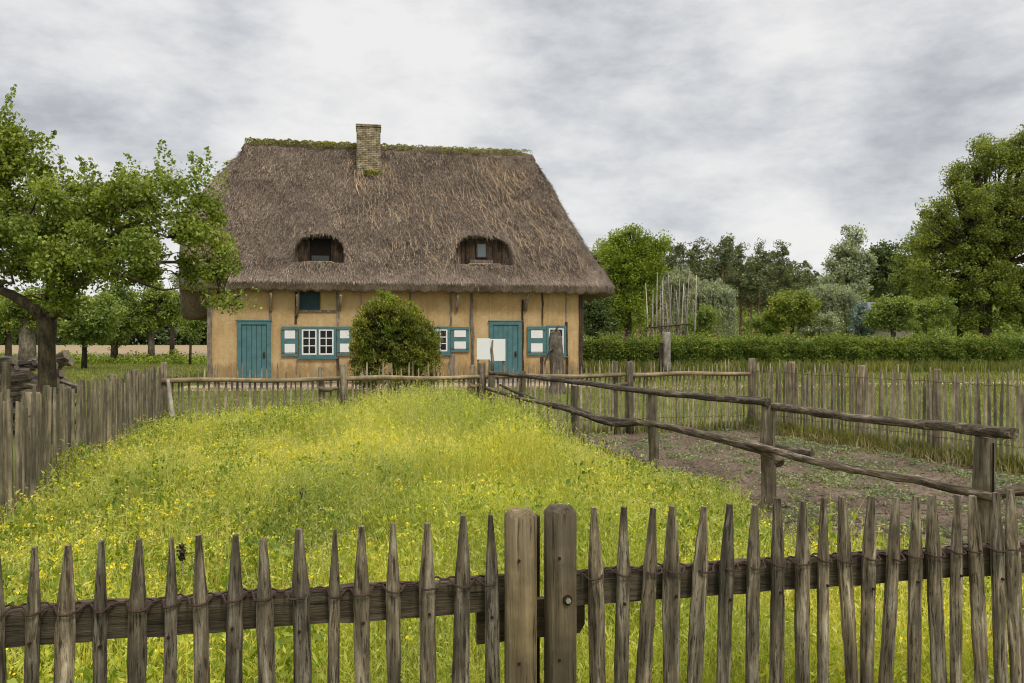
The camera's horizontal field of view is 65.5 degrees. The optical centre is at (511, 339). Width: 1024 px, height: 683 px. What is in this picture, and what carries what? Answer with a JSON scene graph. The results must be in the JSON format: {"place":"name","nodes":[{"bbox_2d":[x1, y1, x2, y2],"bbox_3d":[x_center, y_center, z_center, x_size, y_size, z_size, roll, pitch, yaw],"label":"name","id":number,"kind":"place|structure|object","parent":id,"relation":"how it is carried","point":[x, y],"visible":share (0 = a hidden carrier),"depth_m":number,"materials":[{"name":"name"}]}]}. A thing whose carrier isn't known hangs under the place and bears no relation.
{"place":"outdoors","nodes":[
{"label":"outdoors","id":0,"kind":"place"},
{"bbox_2d":[0,345,206,353],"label":"sandy field","id":1,"kind":"structure","parent":0,"point":[124,349],"depth_m":123.19,"materials":[{"name":"beige sand"}]},
{"bbox_2d":[1,354,206,358],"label":"ploughed strip","id":2,"kind":"object","parent":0,"point":[205,355],"depth_m":81.25,"materials":[{"name":"soil"}]},
{"bbox_2d":[143,272,180,353],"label":"pollard tree","id":3,"kind":"object","parent":2,"relation":"on","point":[172,333],"visible":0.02,"depth_m":74.81,"materials":[{"name":"green plant"}]},
{"bbox_2d":[590,237,613,267],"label":"birch tree","id":4,"kind":"object","parent":2,"relation":"on","point":[596,259],"visible":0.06,"depth_m":59.56,"materials":[{"name":"green plant"}]},
{"bbox_2d":[647,240,681,331],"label":"pine tree","id":5,"kind":"object","parent":2,"relation":"on","point":[669,260],"visible":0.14,"depth_m":69.66,"materials":[{"name":"green plant"}]},
{"bbox_2d":[662,241,698,334],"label":"pine tree","id":6,"kind":"object","parent":2,"relation":"on","point":[690,253],"visible":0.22,"depth_m":67.85,"materials":[{"name":"green plant"}]},
{"bbox_2d":[661,263,700,338],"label":"weeping tree","id":7,"kind":"object","parent":2,"relation":"on","point":[674,278],"visible":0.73,"depth_m":63.62,"materials":[{"name":"green plant"}]},
{"bbox_2d":[12,340,589,372],"bbox_3d":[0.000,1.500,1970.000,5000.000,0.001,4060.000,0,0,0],"label":"ground","id":8,"kind":"structure","parent":0,"point":[136,366],"depth_m":43.42,"materials":[{"name":"green plant"}]},
{"bbox_2d":[0,299,18,355],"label":"pollard tree","id":9,"kind":"object","parent":8,"relation":"on","point":[7,339],"visible":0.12,"depth_m":45.87,"materials":[{"name":"green plant"}]},
{"bbox_2d":[0,286,62,360],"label":"pollard tree","id":10,"kind":"object","parent":8,"relation":"on","point":[12,313],"visible":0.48,"depth_m":41.63,"materials":[{"name":"green plant"}]},
{"bbox_2d":[0,362,167,535],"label":"picket fence","id":11,"kind":"object","parent":8,"relation":"on","point":[130,396],"visible":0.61,"depth_m":6.19,"materials":[{"name":"brown wood"}]},
{"bbox_2d":[56,290,129,369],"bbox_3d":[-21.241,-0.511,39.936,4.662,4.033,2.934,0,0,0],"label":"pollard tree","id":12,"kind":"object","parent":8,"relation":"on","point":[96,319],"visible":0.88,"depth_m":39.42,"materials":[{"name":"green plant"}]},
{"bbox_2d":[0,347,206,364],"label":"undergrowth","id":13,"kind":"object","parent":8,"relation":"on","point":[138,359],"visible":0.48,"depth_m":49.34,"materials":[{"name":"green plant"}]},
{"bbox_2d":[0,284,206,344],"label":"wood","id":14,"kind":"object","parent":8,"relation":"on","point":[162,337],"visible":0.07,"depth_m":237.04,"materials":[{"name":"green plant"}]},
{"bbox_2d":[95,281,146,362],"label":"pollard tree","id":15,"kind":"object","parent":8,"relation":"on","point":[125,295],"visible":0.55,"depth_m":49.55,"materials":[{"name":"green plant"}]},
{"bbox_2d":[123,280,181,357],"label":"pollard tree","id":16,"kind":"object","parent":8,"relation":"on","point":[158,303],"visible":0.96,"depth_m":49.50,"materials":[{"name":"green plant"}]},
{"bbox_2d":[169,292,206,365],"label":"pollard tree","id":17,"kind":"object","parent":8,"relation":"on","point":[187,327],"visible":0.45,"depth_m":45.72,"materials":[{"name":"green plant"}]},
{"bbox_2d":[159,363,346,418],"bbox_3d":[-3.566,0.923,11.081,2.498,1.213,0.192,0,0,-16],"label":"picket fence","id":18,"kind":"object","parent":8,"relation":"on","point":[320,379],"visible":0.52,"depth_m":11.08,"materials":[{"name":"brown wood"}]},
{"bbox_2d":[0,507,584,682],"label":"picket fence","id":19,"kind":"object","parent":8,"relation":"on","point":[507,607],"visible":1,"depth_m":2.08,"materials":[{"name":"brown wood"}]},
{"bbox_2d":[347,362,484,408],"bbox_3d":[-1.405,0.918,11.712,2.063,1.220,0.199,0,0,-16],"label":"picket fence","id":20,"kind":"object","parent":8,"relation":"on","point":[480,377],"visible":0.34,"depth_m":11.70,"materials":[{"name":"brown wood"}]},
{"bbox_2d":[583,296,622,345],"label":"bushy tree","id":21,"kind":"object","parent":8,"relation":"on","point":[597,320],"visible":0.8,"depth_m":45.47,"materials":[{"name":"green plant"}]},
{"bbox_2d":[595,331,623,348],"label":"brush heap","id":22,"kind":"object","parent":8,"relation":"on","point":[606,347],"visible":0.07,"depth_m":42.81,"materials":[{"name":"plant"}]},
{"bbox_2d":[485,358,754,434],"bbox_3d":[1.795,0.915,12.631,4.651,1.230,0.207,0,0,-16],"label":"picket fence","id":23,"kind":"object","parent":8,"relation":"on","point":[630,374],"visible":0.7,"depth_m":12.67,"materials":[{"name":"brown wood"}]},
{"bbox_2d":[618,327,638,348],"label":"brush heap","id":24,"kind":"object","parent":8,"relation":"on","point":[628,336],"visible":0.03,"depth_m":42.89,"materials":[{"name":"plant"}]},
{"bbox_2d":[583,222,674,341],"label":"maple tree","id":25,"kind":"object","parent":8,"relation":"on","point":[636,264],"visible":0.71,"depth_m":51.37,"materials":[{"name":"green plant"}]},
{"bbox_2d":[644,268,696,345],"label":"pole frame","id":26,"kind":"object","parent":8,"relation":"on","point":[669,325],"visible":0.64,"depth_m":45.97,"materials":[{"name":"grey wood"}]},
{"bbox_2d":[682,303,722,337],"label":"bush","id":27,"kind":"object","parent":8,"relation":"on","point":[705,321],"visible":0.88,"depth_m":51.42,"materials":[{"name":"green plant"}]},
{"bbox_2d":[684,278,738,339],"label":"weeping tree","id":28,"kind":"object","parent":8,"relation":"on","point":[720,297],"visible":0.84,"depth_m":59.41,"materials":[{"name":"green plant"}]},
{"bbox_2d":[692,241,734,348],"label":"pine tree","id":29,"kind":"object","parent":8,"relation":"on","point":[705,262],"visible":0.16,"depth_m":71.98,"materials":[{"name":"green plant"}]},
{"bbox_2d":[697,233,738,338],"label":"pine tree","id":30,"kind":"object","parent":8,"relation":"on","point":[722,265],"visible":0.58,"depth_m":65.75,"materials":[{"name":"green plant"}]},
{"bbox_2d":[717,235,744,338],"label":"pine tree","id":31,"kind":"object","parent":8,"relation":"on","point":[730,243],"visible":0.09,"depth_m":73.58,"materials":[{"name":"green plant"}]},
{"bbox_2d":[724,242,768,339],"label":"pine tree","id":32,"kind":"object","parent":8,"relation":"on","point":[734,277],"visible":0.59,"depth_m":69.82,"materials":[{"name":"green plant"}]},
{"bbox_2d":[736,254,766,343],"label":"pine tree","id":33,"kind":"object","parent":8,"relation":"on","point":[748,260],"visible":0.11,"depth_m":80.03,"materials":[{"name":"green plant"}]},
{"bbox_2d":[739,237,778,347],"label":"pine tree","id":34,"kind":"object","parent":8,"relation":"on","point":[754,277],"visible":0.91,"depth_m":67.66,"materials":[{"name":"green plant"}]},
{"bbox_2d":[743,250,780,347],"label":"pine tree","id":35,"kind":"object","parent":8,"relation":"on","point":[770,280],"visible":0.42,"depth_m":76.69,"materials":[{"name":"green plant"}]},
{"bbox_2d":[749,312,784,347],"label":"bush","id":36,"kind":"object","parent":8,"relation":"on","point":[758,324],"visible":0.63,"depth_m":53.77,"materials":[{"name":"green plant"}]},
{"bbox_2d":[544,489,1023,682],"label":"picket fence","id":37,"kind":"object","parent":8,"relation":"on","point":[596,586],"visible":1,"depth_m":2.39,"materials":[{"name":"brown wood"}]},
{"bbox_2d":[765,239,807,338],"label":"pine tree","id":38,"kind":"object","parent":8,"relation":"on","point":[784,277],"visible":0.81,"depth_m":61.52,"materials":[{"name":"green plant"}]},
{"bbox_2d":[760,288,826,337],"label":"bushy tree","id":39,"kind":"object","parent":8,"relation":"on","point":[791,308],"visible":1,"depth_m":49.45,"materials":[{"name":"green plant"}]},
{"bbox_2d":[584,258,1020,348],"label":"wood","id":40,"kind":"object","parent":8,"relation":"on","point":[805,262],"visible":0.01,"depth_m":117.55,"materials":[{"name":"green plant"}]},
{"bbox_2d":[583,329,1023,369],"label":"hedge","id":41,"kind":"object","parent":8,"relation":"on","point":[963,350],"visible":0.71,"depth_m":37.37,"materials":[{"name":"green plant"}]},
{"bbox_2d":[583,279,1023,348],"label":"undergrowth","id":42,"kind":"object","parent":8,"relation":"on","point":[1005,328],"visible":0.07,"depth_m":89.65,"materials":[{"name":"green plant"}]},
{"bbox_2d":[584,326,1023,348],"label":"undergrowth","id":43,"kind":"object","parent":8,"relation":"on","point":[760,347],"visible":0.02,"depth_m":43.80,"materials":[{"name":"green plant"}]},
{"bbox_2d":[796,311,843,341],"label":"bush","id":44,"kind":"object","parent":8,"relation":"on","point":[832,325],"visible":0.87,"depth_m":49.65,"materials":[{"name":"green plant"}]},
{"bbox_2d":[794,282,863,337],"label":"weeping tree","id":45,"kind":"object","parent":8,"relation":"on","point":[835,297],"visible":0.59,"depth_m":65.09,"materials":[{"name":"green plant"}]},
{"bbox_2d":[812,222,878,338],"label":"birch tree","id":46,"kind":"object","parent":8,"relation":"on","point":[848,260],"visible":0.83,"depth_m":83.19,"materials":[{"name":"green plant"}]},
{"bbox_2d":[847,299,878,347],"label":"conifer","id":47,"kind":"object","parent":8,"relation":"on","point":[859,309],"visible":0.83,"depth_m":49.85,"materials":[{"name":"green plant"}]},
{"bbox_2d":[851,239,911,300],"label":"oak tree","id":48,"kind":"object","parent":8,"relation":"on","point":[885,261],"visible":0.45,"depth_m":88.87,"materials":[{"name":"dark green leaves"},{"name":"bark"}]},
{"bbox_2d":[862,293,921,340],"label":"bushy tree","id":49,"kind":"object","parent":8,"relation":"on","point":[885,313],"visible":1,"depth_m":47.59,"materials":[{"name":"green plant"}]},
{"bbox_2d":[888,220,940,343],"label":"broadleaf tree","id":50,"kind":"object","parent":8,"relation":"on","point":[901,282],"visible":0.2,"depth_m":65.78,"materials":[{"name":"green plant"}]},
{"bbox_2d":[907,293,958,337],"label":"broadleaf tree","id":51,"kind":"object","parent":8,"relation":"on","point":[929,312],"visible":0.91,"depth_m":51.41,"materials":[{"name":"green plant"}]},
{"bbox_2d":[896,123,1023,346],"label":"broadleaf tree","id":52,"kind":"object","parent":8,"relation":"on","point":[983,251],"visible":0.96,"depth_m":56.89,"materials":[{"name":"green plant"}]},
{"bbox_2d":[944,291,992,337],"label":"broadleaf tree","id":53,"kind":"object","parent":8,"relation":"on","point":[959,331],"visible":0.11,"depth_m":59.46,"materials":[{"name":"green plant"}]},
{"bbox_2d":[171,382,603,391],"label":"pavement","id":54,"kind":"structure","parent":0,"point":[335,385],"depth_m":25.51,"materials":[{"name":"grey stone"}]},
{"bbox_2d":[0,0,1023,338],"label":"sky","id":55,"kind":"structure","parent":0,"point":[795,122],"materials":[{"name":"grey"}]},
{"bbox_2d":[13,373,1023,469],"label":"lawn","id":56,"kind":"structure","parent":0,"point":[636,408],"depth_m":18.75,"materials":[{"name":"green plant"}]},
{"bbox_2d":[1,362,10,401],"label":"stake","id":57,"kind":"object","parent":56,"relation":"on","point":[5,376],"visible":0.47,"depth_m":11.96,"materials":[{"name":"brown wood"}]},
{"bbox_2d":[0,84,262,441],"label":"apple tree","id":58,"kind":"object","parent":56,"relation":"on","point":[40,248],"visible":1,"depth_m":11.24,"materials":[{"name":"green plant"}]},
{"bbox_2d":[178,123,615,385],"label":"thatched cottage","id":59,"kind":"structure","parent":56,"relation":"on","point":[465,248],"depth_m":27.88,"materials":[{"name":"paint"}]},
{"bbox_2d":[233,320,272,385],"bbox_3d":[-8.507,0.419,26.222,1.265,2.162,0.320,0,0,-10],"label":"door","id":60,"kind":"structure","parent":59,"relation":"in","point":[253,336],"depth_m":26.32,"materials":[{"name":"teal paint"}]},
{"bbox_2d":[297,326,337,358],"bbox_3d":[-6.510,0.092,26.679,1.305,1.086,0.120,0,0,-10],"label":"window","id":61,"kind":"structure","parent":59,"relation":"in","point":[317,342],"depth_m":26.67,"materials":[{"name":"teal paint"}]},
{"bbox_2d":[433,326,450,354],"bbox_3d":[-2.566,0.034,27.381,0.958,0.995,0.120,0,0,-10],"label":"window","id":62,"kind":"structure","parent":59,"relation":"in","point":[444,335],"depth_m":27.43,"materials":[{"name":"teal paint"}]},
{"bbox_2d":[486,320,522,382],"bbox_3d":[-0.208,0.410,27.699,1.353,2.180,0.320,0,0,-10],"label":"door","id":63,"kind":"structure","parent":59,"relation":"in","point":[511,331],"depth_m":27.82,"materials":[{"name":"teal paint"}]},
{"bbox_2d":[545,325,567,356],"bbox_3d":[1.563,0.051,28.115,0.806,1.126,0.120,0,0,-10],"label":"window","id":64,"kind":"structure","parent":59,"relation":"in","point":[562,329],"depth_m":28.12,"materials":[{"name":"teal paint"}]},
{"bbox_2d":[348,289,445,393],"bbox_3d":[-3.216,0.034,22.038,2.758,2.932,1.864,0,0,0],"label":"shrub","id":65,"kind":"object","parent":56,"relation":"on","point":[391,331],"visible":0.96,"depth_m":21.65,"materials":[{"name":"green plant"}]},
{"bbox_2d":[477,338,504,400],"bbox_3d":[-0.449,0.734,17.017,0.615,1.532,0.062,0,0,-10],"label":"information board","id":66,"kind":"object","parent":56,"relation":"on","point":[483,348],"visible":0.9,"depth_m":16.98,"materials":[{"name":"white wood"}]},
{"bbox_2d":[31,362,1023,391],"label":"lawn grass","id":67,"kind":"structure","parent":56,"relation":"on","point":[143,365],"depth_m":31.53,"materials":[{"name":"green plant"}]},
{"bbox_2d":[544,325,565,393],"bbox_3d":[1.191,0.554,22.110,0.661,1.936,0.524,0,0,0],"label":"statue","id":68,"kind":"object","parent":56,"relation":"on","point":[555,354],"visible":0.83,"depth_m":21.95,"materials":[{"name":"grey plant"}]},
{"bbox_2d":[653,332,670,371],"bbox_3d":[6.409,0.579,34.004,0.734,1.842,0.359,0,0,0],"label":"gate post","id":69,"kind":"object","parent":56,"relation":"on","point":[664,351],"visible":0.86,"depth_m":33.87,"materials":[{"name":"grey wood"}]},
{"bbox_2d":[537,358,1023,475],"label":"rough grass","id":70,"kind":"structure","parent":56,"relation":"on","point":[873,367],"depth_m":35.66,"materials":[{"name":"green plant"}]},
{"bbox_2d":[754,360,1023,466],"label":"picket fence","id":71,"kind":"object","parent":56,"relation":"on","point":[859,395],"visible":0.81,"depth_m":10.48,"materials":[{"name":"brown wood"}]},
{"bbox_2d":[633,309,642,338],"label":"pine tree","id":72,"kind":"object","parent":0,"point":[639,330],"depth_m":79.94,"materials":[{"name":"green plant"}]},
{"bbox_2d":[634,284,665,337],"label":"pine tree","id":73,"kind":"object","parent":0,"point":[654,307],"visible":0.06,"depth_m":73.89,"materials":[{"name":"green plant"}]},
{"bbox_2d":[655,242,682,338],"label":"pine tree","id":74,"kind":"object","parent":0,"point":[675,328],"visible":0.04,"depth_m":77.43,"materials":[{"name":"green plant"}]},
{"bbox_2d":[679,236,708,271],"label":"pine tree","id":75,"kind":"object","parent":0,"point":[698,253],"visible":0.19,"depth_m":75.95,"materials":[{"name":"green plant"}]},
{"bbox_2d":[570,429,1023,577],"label":"soil plot","id":76,"kind":"object","parent":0,"point":[948,517],"depth_m":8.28,"materials":[{"name":"brown soil"}]},
{"bbox_2d":[551,428,607,445],"bbox_3d":[0.824,1.325,10.662,0.176,0.184,1.509,0,1,-25],"label":"fallen log","id":77,"kind":"object","parent":76,"relation":"on","point":[589,439],"visible":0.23,"depth_m":10.36,"materials":[{"name":"wood"}]},
{"bbox_2d":[588,442,636,461],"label":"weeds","id":78,"kind":"object","parent":76,"relation":"on","point":[617,451],"visible":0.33,"depth_m":9.38,"materials":[{"name":"green plant"}]},
{"bbox_2d":[627,451,652,472],"bbox_3d":[1.414,1.357,8.754,0.185,0.184,0.793,0,1,-11],"label":"fallen log","id":79,"kind":"object","parent":76,"relation":"on","point":[636,454],"visible":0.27,"depth_m":8.75,"materials":[{"name":"wood"}]},
{"bbox_2d":[485,340,1023,542],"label":"rail fence","id":80,"kind":"object","parent":76,"relation":"on","point":[773,454],"visible":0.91,"depth_m":6.86,"materials":[{"name":"brown wood"}]},
{"bbox_2d":[580,427,1023,551],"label":"soil weeds","id":81,"kind":"object","parent":76,"relation":"on","point":[845,481],"visible":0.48,"depth_m":8.64,"materials":[{"name":"green plant"}]},
{"bbox_2d":[728,418,1023,475],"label":"dry grass","id":82,"kind":"structure","parent":76,"relation":"on","point":[936,458],"depth_m":10.40,"materials":[{"name":"green plant"}]},
{"bbox_2d":[798,263,818,345],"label":"pine tree","id":83,"kind":"object","parent":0,"point":[809,278],"visible":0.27,"depth_m":77.86,"materials":[{"name":"green plant"}]},
{"bbox_2d":[641,381,1023,389],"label":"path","id":84,"kind":"structure","parent":0,"point":[817,384],"depth_m":26.10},
{"bbox_2d":[850,302,912,346],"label":"shed","id":85,"kind":"structure","parent":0,"point":[868,304],"depth_m":70.70,"materials":[{"name":"grey wood"}]},
{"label":"firewood log","id":86,"kind":"object","parent":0,"visible":0},
{"bbox_2d":[11,389,36,397],"bbox_3d":[-7.561,0.816,12.542,0.672,0.108,0.102,-7,-23,-13],"label":"firewood log","id":87,"kind":"object","parent":86,"relation":"on","point":[16,394],"visible":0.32,"depth_m":12.48,"materials":[{"name":"brown wood"}]},
{"bbox_2d":[14,379,71,392],"bbox_3d":[-7.440,0.704,12.545,1.090,0.203,0.192,8,44,13],"label":"firewood log","id":88,"kind":"object","parent":86,"relation":"on","point":[27,384],"visible":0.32,"depth_m":12.50,"materials":[{"name":"brown wood"}]},
{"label":"firewood log","id":89,"kind":"object","parent":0,"visible":0},
{"bbox_2d":[0,382,25,390],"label":"firewood log","id":90,"kind":"object","parent":89,"relation":"on","point":[14,385],"visible":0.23,"depth_m":12.58,"materials":[{"name":"brown wood"}]},
{"bbox_2d":[0,370,32,383],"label":"firewood log","id":91,"kind":"object","parent":89,"relation":"on","point":[18,375],"visible":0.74,"depth_m":12.46,"materials":[{"name":"brown wood"}]},
{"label":"firewood log","id":92,"kind":"object","parent":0,"visible":0},
{"bbox_2d":[36,374,85,392],"bbox_3d":[-7.346,0.703,12.899,1.090,0.203,0.192,10,39,21],"label":"firewood log","id":93,"kind":"object","parent":92,"relation":"on","point":[72,385],"visible":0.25,"depth_m":12.75,"materials":[{"name":"brown wood"}]},
{"bbox_2d":[57,369,65,378],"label":"firewood log","id":94,"kind":"object","parent":93,"relation":"on","point":[61,373],"visible":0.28,"depth_m":12.61,"materials":[{"name":"brown wood"}]},
{"bbox_2d":[58,358,74,368],"bbox_3d":[-7.416,0.393,12.980,0.759,0.156,0.171,-6,35,25],"label":"firewood log","id":95,"kind":"object","parent":94,"relation":"on","point":[70,362],"visible":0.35,"depth_m":12.81,"materials":[{"name":"brown wood"}]},
{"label":"firewood log","id":96,"kind":"object","parent":94,"relation":"on","visible":0},
{"bbox_2d":[31,358,37,368],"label":"firewood log","id":97,"kind":"object","parent":96,"relation":"on","point":[34,362],"visible":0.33,"depth_m":12.67,"materials":[{"name":"brown wood"}]},
{"bbox_2d":[28,350,70,362],"bbox_3d":[-7.507,0.294,12.914,1.010,0.190,0.169,-7,-28,31],"label":"firewood log","id":98,"kind":"object","parent":96,"relation":"on","point":[62,356],"visible":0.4,"depth_m":12.68,"materials":[{"name":"brown wood"}]},
{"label":"firewood log","id":99,"kind":"object","parent":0,"visible":0},
{"bbox_2d":[18,360,31,365],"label":"firewood log","id":100,"kind":"object","parent":99,"relation":"on","point":[22,363],"visible":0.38,"depth_m":12.98,"materials":[{"name":"brown wood"}]},
{"bbox_2d":[19,365,35,370],"bbox_3d":[-8.240,0.438,12.992,0.844,0.153,0.133,6,40,-18],"label":"firewood log","id":101,"kind":"object","parent":99,"relation":"on","point":[30,366],"visible":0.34,"depth_m":13.06,"materials":[{"name":"brown wood"}]},
{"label":"firewood log","id":102,"kind":"object","parent":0,"visible":0},
{"bbox_2d":[0,356,17,368],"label":"firewood log","id":103,"kind":"object","parent":102,"relation":"on","point":[13,360],"visible":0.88,"depth_m":12.36,"materials":[{"name":"grey wood"}]},
{"label":"field ground","id":104,"kind":"structure","parent":0,"visible":0},
{"bbox_2d":[166,379,175,419],"bbox_3d":[-4.469,1.010,10.473,0.176,0.986,0.072,0,0,5],"label":"paling","id":105,"kind":"object","parent":104,"relation":"on","point":[171,406],"visible":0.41,"depth_m":10.47,"materials":[{"name":"white wood"}]},
{"bbox_2d":[176,543,187,593],"bbox_3d":[-1.436,1.192,3.461,0.048,0.616,0.047,0,0,35],"label":"seed head","id":106,"kind":"object","parent":104,"relation":"on","point":[182,552],"visible":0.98,"depth_m":3.46},
{"bbox_2d":[0,380,1023,682],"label":"meadow weeds","id":107,"kind":"object","parent":104,"relation":"on","point":[834,675],"visible":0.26,"depth_m":4.58,"materials":[{"name":"green plant"}]},
{"bbox_2d":[0,375,1023,682],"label":"meadow grass","id":108,"kind":"structure","parent":104,"relation":"on","point":[412,659],"depth_m":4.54,"materials":[{"name":"green plant"}]},
{"bbox_2d":[0,385,1023,682],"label":"meadow flowers","id":109,"kind":"object","parent":104,"relation":"on","point":[298,515],"visible":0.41,"depth_m":4.87,"materials":[{"name":"yellow plant"}]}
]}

